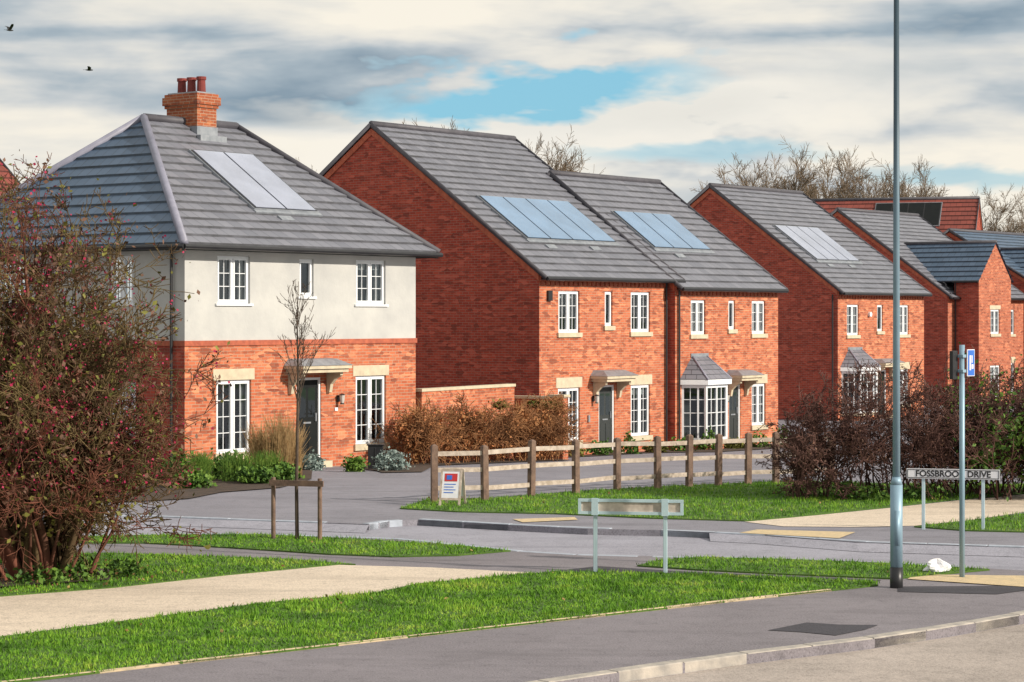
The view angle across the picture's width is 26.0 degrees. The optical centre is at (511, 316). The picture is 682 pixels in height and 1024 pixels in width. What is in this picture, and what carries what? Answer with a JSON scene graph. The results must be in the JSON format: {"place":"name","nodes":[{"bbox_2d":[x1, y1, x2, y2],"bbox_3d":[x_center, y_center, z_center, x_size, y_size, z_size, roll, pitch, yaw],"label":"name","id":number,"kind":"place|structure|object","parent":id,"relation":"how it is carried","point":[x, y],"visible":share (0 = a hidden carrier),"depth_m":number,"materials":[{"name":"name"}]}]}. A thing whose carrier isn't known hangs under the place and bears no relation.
{"place":"outdoors","nodes":[
{"label":"outdoors","id":0,"kind":"place"},
{"bbox_2d":[50,469,311,501],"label":"garden soil","id":1,"kind":"structure","parent":0,"point":[223,486],"depth_m":44.67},
{"bbox_2d":[164,466,217,488],"bbox_3d":[-6.550,3.320,45.311,1.061,0.532,1.116,0,0,-37],"label":"garden shrub","id":2,"kind":"object","parent":1,"relation":"on","point":[199,479],"visible":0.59,"depth_m":45.09,"materials":[{"name":"green plant"}]},
{"bbox_2d":[231,464,284,483],"bbox_3d":[-5.303,3.345,46.515,1.175,0.527,1.062,0,0,0],"label":"garden shrub","id":3,"kind":"object","parent":1,"relation":"on","point":[263,474],"visible":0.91,"depth_m":46.30,"materials":[{"name":"green plant"}]},
{"bbox_2d":[182,448,286,481],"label":"ornamental grass","id":4,"kind":"object","parent":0,"point":[232,466],"depth_m":46.96,"materials":[{"name":"green plant"}]},
{"bbox_2d":[0,565,527,635],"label":"concrete footpath","id":5,"kind":"structure","parent":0,"point":[42,611],"depth_m":27.99,"materials":[{"name":"concrete"}]},
{"bbox_2d":[238,409,309,474],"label":"ornamental grass","id":6,"kind":"object","parent":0,"point":[283,438],"depth_m":48.26,"materials":[{"name":"beige plant"}]},
{"bbox_2d":[364,459,565,471],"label":"garden soil","id":7,"kind":"structure","parent":0,"point":[419,467],"depth_m":55.08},
{"bbox_2d":[369,446,410,470],"bbox_3d":[-2.768,3.277,50.579,0.834,0.664,0.860,0,0,29],"label":"garden shrub","id":8,"kind":"object","parent":7,"relation":"on","point":[389,461],"visible":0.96,"depth_m":50.49,"materials":[{"name":"plant"}]},
{"bbox_2d":[358,389,591,465],"bbox_3d":[-0.568,2.930,57.584,2.898,2.151,7.670,0,0,40],"label":"climbing hedge","id":9,"kind":"object","parent":7,"relation":"on","point":[514,428],"visible":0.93,"depth_m":57.06,"materials":[{"name":"orange plant"}]},
{"bbox_2d":[0,0,1023,231],"label":"sky","id":10,"kind":"structure","parent":0,"point":[666,91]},
{"bbox_2d":[30,536,1023,681],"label":"pavement","id":11,"kind":"structure","parent":0,"point":[527,653],"depth_m":24.29,"materials":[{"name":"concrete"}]},
{"bbox_2d":[0,553,355,596],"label":"grass verge","id":12,"kind":"object","parent":11,"relation":"on","point":[135,583],"depth_m":30.28,"materials":[{"name":"plant"}]},
{"bbox_2d":[0,149,231,585],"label":"hawthorn tree","id":13,"kind":"object","parent":12,"relation":"on","point":[54,451],"visible":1,"depth_m":28.93,"materials":[{"name":"brown plant"}]},
{"bbox_2d":[79,534,510,556],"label":"grass verge","id":14,"kind":"object","parent":11,"relation":"on","point":[315,549],"depth_m":33.58,"materials":[{"name":"plant"}]},
{"bbox_2d":[269,279,334,539],"bbox_3d":[-3.263,1.454,34.725,1.082,4.092,0.767,0,0,0],"label":"staked sapling","id":15,"kind":"object","parent":14,"relation":"on","point":[296,483],"visible":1,"depth_m":34.69,"materials":[{"name":"brown plant"}]},
{"bbox_2d":[0,589,830,681],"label":"path edging","id":16,"kind":"object","parent":11,"relation":"on","point":[368,641],"visible":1,"depth_m":23.95,"materials":[{"name":"concrete"}]},
{"bbox_2d":[578,498,682,571],"bbox_3d":[1.623,3.042,30.339,1.440,1.115,0.109,0,0,9],"label":"street name sign","id":17,"kind":"object","parent":11,"relation":"on","point":[595,507],"visible":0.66,"depth_m":30.32,"materials":[{"name":"metal"}]},
{"bbox_2d":[637,557,989,578],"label":"grass verge","id":18,"kind":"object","parent":11,"relation":"on","point":[721,569],"depth_m":30.65,"materials":[{"name":"plant"}]},
{"bbox_2d":[771,622,875,634],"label":"asphalt repair","id":19,"kind":"structure","parent":11,"relation":"on","point":[824,628],"depth_m":24.87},
{"bbox_2d":[890,567,902,588],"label":"street lamp column","id":20,"kind":"structure","parent":11,"relation":"on","point":[896,578],"depth_m":28.58,"materials":[{"name":"black metal"}]},
{"bbox_2d":[890,0,902,567],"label":"column and lantern","id":21,"kind":"structure","parent":20,"relation":"on","point":[896,522],"depth_m":28.61,"materials":[{"name":"metal"}]},
{"bbox_2d":[898,586,1023,593],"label":"asphalt repair","id":22,"kind":"structure","parent":11,"relation":"on","point":[974,589],"depth_m":28.42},
{"bbox_2d":[950,345,974,576],"bbox_3d":[6.037,1.990,29.753,0.352,3.220,0.140,0,0,-21],"label":"cycle route sign","id":23,"kind":"object","parent":11,"relation":"on","point":[961,370],"visible":1,"depth_m":29.72,"materials":[{"name":"metal"}]},
{"bbox_2d":[908,575,1023,586],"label":"tactile paving","id":24,"kind":"structure","parent":11,"relation":"on","point":[1012,580],"depth_m":29.45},
{"bbox_2d":[65,403,1023,546],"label":"housing estate paving","id":25,"kind":"structure","parent":0,"point":[360,498],"depth_m":41.79,"materials":[{"name":"asphalt"}]},
{"bbox_2d":[0,150,442,458],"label":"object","id":26,"kind":"object","parent":25,"relation":"on","point":[240,248],"visible":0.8,"depth_m":51.76,"materials":[{"name":"plastic"}]},
{"bbox_2d":[149,121,436,252],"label":"roof","id":27,"kind":"structure","parent":26,"relation":"on","point":[213,209],"depth_m":54.15,"materials":[{"name":"tile"}]},
{"bbox_2d":[0,122,179,247],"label":"roof slope","id":28,"kind":"structure","parent":27,"relation":"attached to","point":[120,165],"depth_m":53.22,"materials":[{"name":"grey tile"}]},
{"bbox_2d":[1,114,187,243],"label":"hip","id":29,"kind":"object","parent":28,"relation":"on","point":[143,119],"visible":0.91,"depth_m":53.99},
{"bbox_2d":[162,92,220,127],"bbox_3d":[-8.155,-4.870,56.512,1.260,1.540,0.840,0,0,38],"label":"chimney","id":30,"kind":"object","parent":27,"relation":"on","point":[196,109],"visible":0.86,"depth_m":56.15,"materials":[{"name":"brick"}]},
{"bbox_2d":[193,150,314,209],"bbox_3d":[-6.354,-3.360,54.791,2.164,1.484,2.090,0,0,38],"label":"panel","id":31,"kind":"object","parent":27,"relation":"on","point":[242,182],"visible":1,"depth_m":54.74,"materials":[{"name":"grey glass"}]},
{"bbox_2d":[168,91,351,423],"bbox_3d":[-6.527,-1.550,54.923,5.660,8.260,2.350,0,0,38],"label":"lead","id":32,"kind":"object","parent":27,"relation":"on","point":[207,133],"visible":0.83,"depth_m":53.95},
{"bbox_2d":[143,113,440,252],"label":"ridge","id":33,"kind":"structure","parent":27,"relation":"on","point":[182,120],"depth_m":57.07,"materials":[{"name":"tile"}]},
{"bbox_2d":[237,260,379,447],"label":"curtains","id":34,"kind":"object","parent":26,"relation":"on","point":[342,397],"visible":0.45,"depth_m":54.14,"materials":[{"name":"fabric"}]},
{"bbox_2d":[115,365,389,466],"bbox_3d":[-7.574,2.425,52.942,9.768,2.430,4.293,0,0,-9],"label":"stone","id":35,"kind":"object","parent":25,"relation":"on","point":[249,373],"visible":0.4,"depth_m":53.68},
{"bbox_2d":[185,343,415,465],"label":"walls","id":36,"kind":"structure","parent":25,"relation":"on","point":[269,391],"depth_m":53.56,"materials":[{"name":"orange brick"}]},
{"bbox_2d":[0,256,383,456],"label":"window frames","id":37,"kind":"structure","parent":36,"relation":"attached to","point":[231,416],"depth_m":51.93,"materials":[{"name":"white plastic"}]},
{"bbox_2d":[299,380,316,457],"bbox_3d":[-4.956,2.505,53.511,0.052,1.950,0.750,0,0,38],"label":"door","id":38,"kind":"structure","parent":37,"relation":"attached to","point":[308,407],"depth_m":53.56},
{"bbox_2d":[108,296,388,410],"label":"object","id":39,"kind":"object","parent":36,"relation":"attached to","point":[298,297],"visible":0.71,"depth_m":53.19,"materials":[{"name":"plastic"}]},
{"bbox_2d":[116,338,416,345],"bbox_3d":[-8.403,0.610,56.084,8.830,0.120,8.160,0,0,38],"label":"band","id":40,"kind":"object","parent":36,"relation":"on","point":[280,342],"visible":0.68,"depth_m":52.50,"materials":[{"name":"brick"}]},
{"bbox_2d":[0,250,415,340],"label":"rendered wall","id":41,"kind":"structure","parent":40,"relation":"on","point":[268,315],"depth_m":52.49,"materials":[{"name":"paint"}]},
{"bbox_2d":[218,260,379,448],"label":"window panes","id":42,"kind":"object","parent":36,"relation":"attached to","point":[225,388],"visible":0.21,"depth_m":52.26,"materials":[{"name":"glass"}]},
{"bbox_2d":[284,365,351,394],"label":"canopy trim","id":43,"kind":"structure","parent":36,"relation":"attached to","point":[334,373],"depth_m":53.12,"materials":[{"name":"wood"}]},
{"bbox_2d":[328,136,538,395],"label":"gable walls","id":44,"kind":"structure","parent":25,"relation":"on","point":[477,306],"depth_m":65.28,"materials":[{"name":"red brick"}]},
{"bbox_2d":[323,128,665,286],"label":"band","id":45,"kind":"object","parent":44,"relation":"attached to","point":[419,173],"visible":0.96,"depth_m":65.85,"materials":[{"name":"brick"}]},
{"bbox_2d":[319,121,684,279],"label":"ridge","id":46,"kind":"structure","parent":44,"relation":"on","point":[374,125],"depth_m":67.41,"materials":[{"name":"tile"}]},
{"bbox_2d":[323,127,683,279],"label":"roof","id":47,"kind":"structure","parent":44,"relation":"on","point":[466,170],"depth_m":67.88,"materials":[{"name":"tile"}]},
{"bbox_2d":[476,195,616,242],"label":"panel frame","id":48,"kind":"object","parent":47,"relation":"on","point":[502,217],"visible":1,"depth_m":65.88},
{"bbox_2d":[480,195,613,240],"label":"panel","id":49,"kind":"object","parent":48,"relation":"in","point":[535,216],"visible":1,"depth_m":67.29,"materials":[{"name":"blue glass"}]},
{"bbox_2d":[526,239,637,421],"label":"lead","id":50,"kind":"object","parent":47,"relation":"on","point":[615,372],"visible":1,"depth_m":65.83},
{"bbox_2d":[416,387,567,462],"bbox_3d":[-0.480,3.160,58.639,1.721,2.480,5.218,0,0,29],"label":"brickwork","id":51,"kind":"object","parent":25,"relation":"on","point":[442,399],"visible":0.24,"depth_m":58.98,"materials":[{"name":"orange brick"}]},
{"bbox_2d":[416,384,569,398],"bbox_3d":[-0.468,2.047,58.633,1.802,0.404,5.280,0,0,29],"label":"coping","id":52,"kind":"object","parent":51,"relation":"on","point":[474,387],"visible":0.86,"depth_m":59.40,"materials":[{"name":"stone"}]},
{"bbox_2d":[478,195,685,446],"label":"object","id":53,"kind":"object","parent":25,"relation":"on","point":[586,279],"visible":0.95,"depth_m":67.30,"materials":[{"name":"plastic"}]},
{"bbox_2d":[539,281,664,454],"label":"walls","id":54,"kind":"structure","parent":25,"relation":"on","point":[596,346],"depth_m":65.87,"materials":[{"name":"orange brick"}]},
{"bbox_2d":[559,295,644,435],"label":"room","id":55,"kind":"object","parent":54,"relation":"attached to","point":[606,322],"visible":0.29,"depth_m":68.02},
{"bbox_2d":[558,291,648,449],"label":"window frames","id":56,"kind":"structure","parent":54,"relation":"attached to","point":[566,317],"depth_m":66.38,"materials":[{"name":"white plastic"}]},
{"bbox_2d":[599,387,610,449],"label":"door","id":57,"kind":"structure","parent":56,"relation":"attached to","point":[604,410],"depth_m":66.12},
{"bbox_2d":[556,326,652,452],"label":"stone","id":58,"kind":"object","parent":54,"relation":"attached to","point":[570,382],"visible":0.7,"depth_m":65.97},
{"bbox_2d":[590,375,637,398],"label":"canopy trim","id":59,"kind":"structure","parent":54,"relation":"attached to","point":[601,382],"depth_m":65.46,"materials":[{"name":"wood"}]},
{"bbox_2d":[668,286,674,449],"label":"gable walls","id":60,"kind":"structure","parent":25,"relation":"on","point":[671,362],"depth_m":68.50,"materials":[{"name":"red brick"}]},
{"bbox_2d":[547,170,787,289],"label":"ridge","id":61,"kind":"structure","parent":60,"relation":"on","point":[552,173],"depth_m":72.44,"materials":[{"name":"tile"}]},
{"bbox_2d":[556,175,785,288],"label":"roof","id":62,"kind":"structure","parent":60,"relation":"on","point":[728,264],"depth_m":72.43,"materials":[{"name":"tile"}]},
{"bbox_2d":[610,210,711,250],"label":"panel frame","id":63,"kind":"object","parent":62,"relation":"on","point":[632,229],"visible":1,"depth_m":70.62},
{"bbox_2d":[614,211,709,248],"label":"panel","id":64,"kind":"object","parent":63,"relation":"in","point":[659,227],"visible":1,"depth_m":71.68,"materials":[{"name":"blue glass"}]},
{"bbox_2d":[613,211,788,448],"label":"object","id":65,"kind":"object","parent":25,"relation":"on","point":[735,290],"visible":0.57,"depth_m":69.44,"materials":[{"name":"plastic"}]},
{"bbox_2d":[400,481,1023,520],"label":"grass verge","id":66,"kind":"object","parent":25,"relation":"on","point":[688,511],"depth_m":41.08,"materials":[{"name":"plant"}]},
{"bbox_2d":[439,468,465,504],"bbox_3d":[-1.100,3.150,41.100,0.400,0.660,0.540,0,0,12],"label":"frame sign","id":67,"kind":"object","parent":66,"relation":"on","point":[452,484],"visible":0.98,"depth_m":40.96,"materials":[{"name":"white wood"}]},
{"bbox_2d":[0,479,1023,681],"bbox_3d":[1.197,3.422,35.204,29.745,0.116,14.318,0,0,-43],"label":"grass","id":68,"kind":"structure","parent":66,"relation":"on","point":[494,599],"depth_m":28.05,"materials":[{"name":"plant"}]},
{"bbox_2d":[430,431,834,501],"bbox_3d":[2.545,3.039,44.472,9.830,1.322,0.756,0,0,-34],"label":"post and rail fence","id":69,"kind":"object","parent":66,"relation":"on","point":[575,463],"visible":0.71,"depth_m":44.49,"materials":[{"name":"brown wood"}]},
{"bbox_2d":[754,342,1023,500],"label":"bare hedge","id":70,"kind":"object","parent":66,"relation":"on","point":[989,429],"visible":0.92,"depth_m":42.34,"materials":[{"name":"brown plant"}]},
{"bbox_2d":[675,291,777,449],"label":"walls","id":71,"kind":"structure","parent":25,"relation":"on","point":[726,351],"depth_m":71.34,"materials":[{"name":"orange brick"}]},
{"bbox_2d":[653,248,764,414],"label":"lead","id":72,"kind":"object","parent":71,"relation":"attached to","point":[741,372],"visible":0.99,"depth_m":70.74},
{"bbox_2d":[684,303,760,437],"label":"room","id":73,"kind":"object","parent":71,"relation":"attached to","point":[693,411],"visible":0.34,"depth_m":70.25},
{"bbox_2d":[682,300,763,439],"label":"window frames","id":74,"kind":"structure","parent":71,"relation":"attached to","point":[756,312],"depth_m":69.55,"materials":[{"name":"white plastic"}]},
{"bbox_2d":[680,379,731,384],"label":"bay window fascia","id":75,"kind":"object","parent":74,"relation":"on","point":[705,382],"visible":0.86,"depth_m":68.60,"materials":[{"name":"plastic"}]},
{"bbox_2d":[680,356,730,379],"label":"bay roof","id":76,"kind":"structure","parent":75,"relation":"on","point":[710,368],"depth_m":68.95,"materials":[{"name":"tile"}]},
{"bbox_2d":[692,188,837,420],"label":"gable walls","id":77,"kind":"structure","parent":25,"relation":"on","point":[804,330],"depth_m":90.83,"materials":[{"name":"red brick"}]},
{"bbox_2d":[690,188,924,298],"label":"band","id":78,"kind":"object","parent":77,"relation":"attached to","point":[760,231],"visible":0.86,"depth_m":91.73,"materials":[{"name":"plastic"}]},
{"bbox_2d":[687,183,931,293],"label":"ridge","id":79,"kind":"structure","parent":77,"relation":"on","point":[712,186],"depth_m":93.38,"materials":[{"name":"tile"}]},
{"bbox_2d":[690,187,930,293],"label":"roof","id":80,"kind":"structure","parent":77,"relation":"on","point":[872,273],"depth_m":94.66,"materials":[{"name":"tile"}]},
{"bbox_2d":[775,225,858,260],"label":"panel","id":81,"kind":"object","parent":80,"relation":"on","point":[800,236],"visible":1,"depth_m":93.31,"materials":[{"name":"grey glass"}]},
{"bbox_2d":[741,529,853,537],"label":"tactile paving","id":82,"kind":"structure","parent":25,"relation":"on","point":[832,534],"depth_m":35.70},
{"bbox_2d":[838,295,923,420],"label":"walls","id":83,"kind":"structure","parent":25,"relation":"on","point":[872,343],"depth_m":92.65,"materials":[{"name":"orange brick"}]},
{"bbox_2d":[842,304,907,412],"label":"window frames","id":84,"kind":"structure","parent":83,"relation":"attached to","point":[904,319],"depth_m":90.96,"materials":[{"name":"white plastic"}]},
{"bbox_2d":[914,514,1023,532],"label":"grass verge","id":85,"kind":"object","parent":25,"relation":"on","point":[980,530],"depth_m":36.78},
{"bbox_2d":[907,468,999,529],"bbox_3d":[7.228,3.049,36.383,1.500,1.102,0.079,0,0,14],"label":"street name sign","id":86,"kind":"object","parent":85,"relation":"on","point":[982,475],"visible":0.97,"depth_m":36.35,"materials":[{"name":"metal"}]},
{"bbox_2d":[976,212,980,229],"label":"gable walls","id":87,"kind":"structure","parent":25,"relation":"on","point":[978,225],"depth_m":124.07,"materials":[{"name":"red brick"}]},
{"bbox_2d":[812,196,982,229],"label":"ridge","id":88,"kind":"structure","parent":87,"relation":"on","point":[901,198],"depth_m":125.14,"materials":[{"name":"tile"}]},
{"bbox_2d":[816,199,981,231],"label":"roof","id":89,"kind":"structure","parent":87,"relation":"on","point":[959,213],"depth_m":123.80,"materials":[{"name":"tile"}]},
{"bbox_2d":[876,203,940,224],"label":"panel","id":90,"kind":"object","parent":89,"relation":"on","point":[931,212],"visible":0.45,"depth_m":124.25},
{"bbox_2d":[948,244,1022,401],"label":"walls","id":91,"kind":"structure","parent":25,"relation":"on","point":[995,289],"depth_m":109.40,"materials":[{"name":"orange brick"}]},
{"bbox_2d":[833,212,1023,302],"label":"roof trim","id":92,"kind":"structure","parent":91,"relation":"attached to","point":[872,240],"depth_m":110.05,"materials":[{"name":"slate tile"}]},
{"bbox_2d":[907,243,1013,282],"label":"bay roof","id":93,"kind":"structure","parent":91,"relation":"on","point":[946,262],"depth_m":109.48,"materials":[{"name":"grey tile"}]},
{"bbox_2d":[80,523,1023,681],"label":"road","id":94,"kind":"structure","parent":0,"point":[583,544],"depth_m":35.06,"materials":[{"name":"asphalt"}]},
{"bbox_2d":[83,517,368,532],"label":"dropped kerb ramp","id":95,"kind":"structure","parent":94,"relation":"on","point":[326,527],"depth_m":37.89,"materials":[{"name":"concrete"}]},
{"bbox_2d":[419,518,611,530],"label":"kerb","id":96,"kind":"structure","parent":94,"relation":"on","point":[424,520],"depth_m":37.70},
{"bbox_2d":[528,610,1023,681],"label":"kerb","id":97,"kind":"structure","parent":94,"relation":"on","point":[649,670],"depth_m":22.85,"materials":[{"name":"concrete"}]},
{"bbox_2d":[661,529,1023,547],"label":"kerb","id":98,"kind":"structure","parent":94,"relation":"on","point":[800,537],"depth_m":35.27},
{"bbox_2d":[709,533,1023,556],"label":"dropped kerb ramp","id":99,"kind":"structure","parent":94,"relation":"on","point":[907,548],"depth_m":34.23,"materials":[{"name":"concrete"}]},
{"bbox_2d":[561,566,878,580],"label":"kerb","id":100,"kind":"structure","parent":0,"point":[621,569],"depth_m":30.55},
{"bbox_2d":[629,624,1023,681],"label":"road","id":101,"kind":"structure","parent":0,"point":[994,655],"depth_m":22.88,"materials":[{"name":"asphalt"}]},
{"bbox_2d":[748,494,1023,526],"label":"concrete footpath","id":102,"kind":"structure","parent":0,"point":[941,512],"depth_m":38.97,"materials":[{"name":"concrete"}]},
{"bbox_3d":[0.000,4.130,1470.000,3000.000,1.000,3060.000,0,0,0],"label":"ground","id":103,"kind":"structure","parent":0,"visible":0},
{"bbox_2d":[15,344,184,469],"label":"gable walls","id":104,"kind":"structure","parent":103,"relation":"on","point":[178,357],"depth_m":50.52,"materials":[{"name":"red brick"}]},
{"bbox_2d":[715,152,768,186],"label":"bare tree","id":105,"kind":"object","parent":103,"relation":"on","point":[759,175],"visible":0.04,"depth_m":156.98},
{"bbox_2d":[736,134,847,198],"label":"bare tree","id":106,"kind":"object","parent":103,"relation":"on","point":[802,182],"visible":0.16,"depth_m":163.49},
{"bbox_2d":[801,154,918,198],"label":"bare tree","id":107,"kind":"object","parent":103,"relation":"on","point":[830,193],"visible":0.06,"depth_m":150.62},
{"bbox_2d":[818,143,903,197],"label":"bare tree","id":108,"kind":"object","parent":103,"relation":"on","point":[844,174],"visible":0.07,"depth_m":170.62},
{"bbox_2d":[836,211,978,405],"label":"gable walls","id":109,"kind":"structure","parent":103,"relation":"on","point":[936,326],"depth_m":108.32,"materials":[{"name":"red brick"}]},
{"bbox_2d":[830,207,1023,298],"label":"ridge","id":110,"kind":"structure","parent":109,"relation":"on","point":[839,209],"depth_m":110.96,"materials":[{"name":"tile"}]},
{"bbox_2d":[833,211,1023,297],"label":"roof","id":111,"kind":"structure","parent":109,"relation":"on","point":[912,228],"depth_m":113.27,"materials":[{"name":"tile"}]},
{"bbox_2d":[870,151,946,197],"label":"bare tree","id":112,"kind":"object","parent":103,"relation":"on","point":[903,183],"visible":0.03,"depth_m":169.63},
{"bbox_2d":[945,232,1023,373],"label":"gable walls","id":113,"kind":"structure","parent":103,"relation":"on","point":[1018,284],"depth_m":116.22,"materials":[{"name":"red brick"}]},
{"bbox_2d":[946,231,1023,274],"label":"roof","id":114,"kind":"structure","parent":113,"relation":"on","point":[1005,241],"depth_m":121.08,"materials":[{"name":"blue tile"}]},
{"bbox_2d":[971,184,1023,231],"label":"bare tree","id":115,"kind":"object","parent":103,"relation":"on","point":[994,226],"visible":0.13,"depth_m":159.81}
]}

